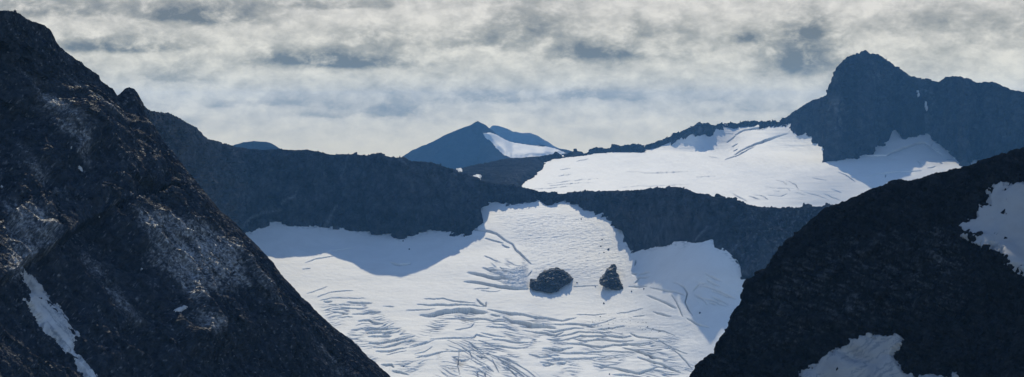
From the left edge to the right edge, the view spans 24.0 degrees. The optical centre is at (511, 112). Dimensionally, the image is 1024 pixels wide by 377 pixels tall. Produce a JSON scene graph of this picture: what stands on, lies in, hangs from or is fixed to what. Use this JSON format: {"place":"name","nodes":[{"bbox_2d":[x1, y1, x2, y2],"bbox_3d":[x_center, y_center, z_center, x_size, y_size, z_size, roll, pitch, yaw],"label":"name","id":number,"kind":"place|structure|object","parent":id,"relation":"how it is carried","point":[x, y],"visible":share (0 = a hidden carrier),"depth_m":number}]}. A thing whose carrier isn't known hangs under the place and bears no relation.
{"place":"outdoors","nodes":[
{"label":"outdoors","id":0,"kind":"place"},
{"bbox_2d":[0,10,389,376],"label":"mountain slope","id":1,"kind":"structure","parent":0,"point":[172,230],"depth_m":673.48},
{"bbox_2d":[20,268,96,376],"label":"snow patch","id":2,"kind":"object","parent":1,"relation":"on","point":[52,322],"visible":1,"depth_m":613.54},
{"bbox_2d":[174,305,187,311],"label":"snow patch","id":3,"kind":"object","parent":1,"relation":"on","point":[182,308],"visible":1,"depth_m":653.33},
{"bbox_2d":[233,141,279,149],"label":"mountain peak","id":4,"kind":"structure","parent":0,"point":[258,145],"depth_m":8174.97},
{"bbox_2d":[403,121,571,168],"bbox_3d":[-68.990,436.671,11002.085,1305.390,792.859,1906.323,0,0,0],"label":"mountain peak","id":5,"kind":"structure","parent":0,"point":[466,146],"depth_m":10878.39},
{"bbox_2d":[144,106,831,279],"bbox_3d":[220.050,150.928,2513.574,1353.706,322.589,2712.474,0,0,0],"label":"mountain ridge","id":6,"kind":"structure","parent":0,"point":[252,190],"depth_m":3298.04},
{"bbox_2d":[245,200,745,376],"bbox_3d":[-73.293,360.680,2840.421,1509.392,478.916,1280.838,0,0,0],"label":"glacier","id":7,"kind":"object","parent":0,"point":[431,303],"visible":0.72,"depth_m":2923.57},
{"bbox_2d":[529,267,573,292],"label":"rock outcrop","id":8,"kind":"object","parent":7,"relation":"on","point":[553,280],"visible":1,"depth_m":3012.13},
{"bbox_2d":[599,264,622,289],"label":"rock outcrop","id":9,"kind":"object","parent":7,"relation":"on","point":[610,278],"visible":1,"depth_m":2970.18},
{"bbox_2d":[0,0,1023,157],"label":"sky","id":10,"kind":"structure","parent":0,"point":[391,78]},
{"bbox_2d":[454,151,584,186],"bbox_3d":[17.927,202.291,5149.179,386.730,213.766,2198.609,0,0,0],"label":"moraine slope","id":11,"kind":"structure","parent":0,"point":[517,172],"depth_m":4851.64},
{"bbox_2d":[484,132,563,157],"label":"snow field","id":12,"kind":"structure","parent":0,"point":[510,149],"depth_m":10745.82},
{"bbox_2d":[490,125,559,148],"bbox_3d":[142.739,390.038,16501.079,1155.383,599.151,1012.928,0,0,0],"label":"mountain peak","id":13,"kind":"structure","parent":0,"point":[516,137],"depth_m":16444.29},
{"bbox_2d":[522,123,977,207],"bbox_3d":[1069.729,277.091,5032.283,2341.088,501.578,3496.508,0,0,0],"label":"glacier","id":14,"kind":"object","parent":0,"point":[779,167],"visible":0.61,"depth_m":5140.57},
{"bbox_2d":[538,50,1023,165],"bbox_3d":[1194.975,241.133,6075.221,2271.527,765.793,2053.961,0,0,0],"label":"mountain peak","id":15,"kind":"structure","parent":0,"point":[868,103],"depth_m":5372.89},
{"bbox_2d":[689,147,1023,376],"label":"mountain slope","id":16,"kind":"structure","parent":0,"point":[920,276],"depth_m":637.26},
{"bbox_2d":[798,332,958,376],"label":"snow patch","id":17,"kind":"object","parent":16,"relation":"on","point":[869,354],"visible":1,"depth_m":620.84},
{"bbox_2d":[959,181,1023,275],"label":"snow patch","id":18,"kind":"object","parent":16,"relation":"on","point":[993,224],"visible":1,"depth_m":627.52}
]}

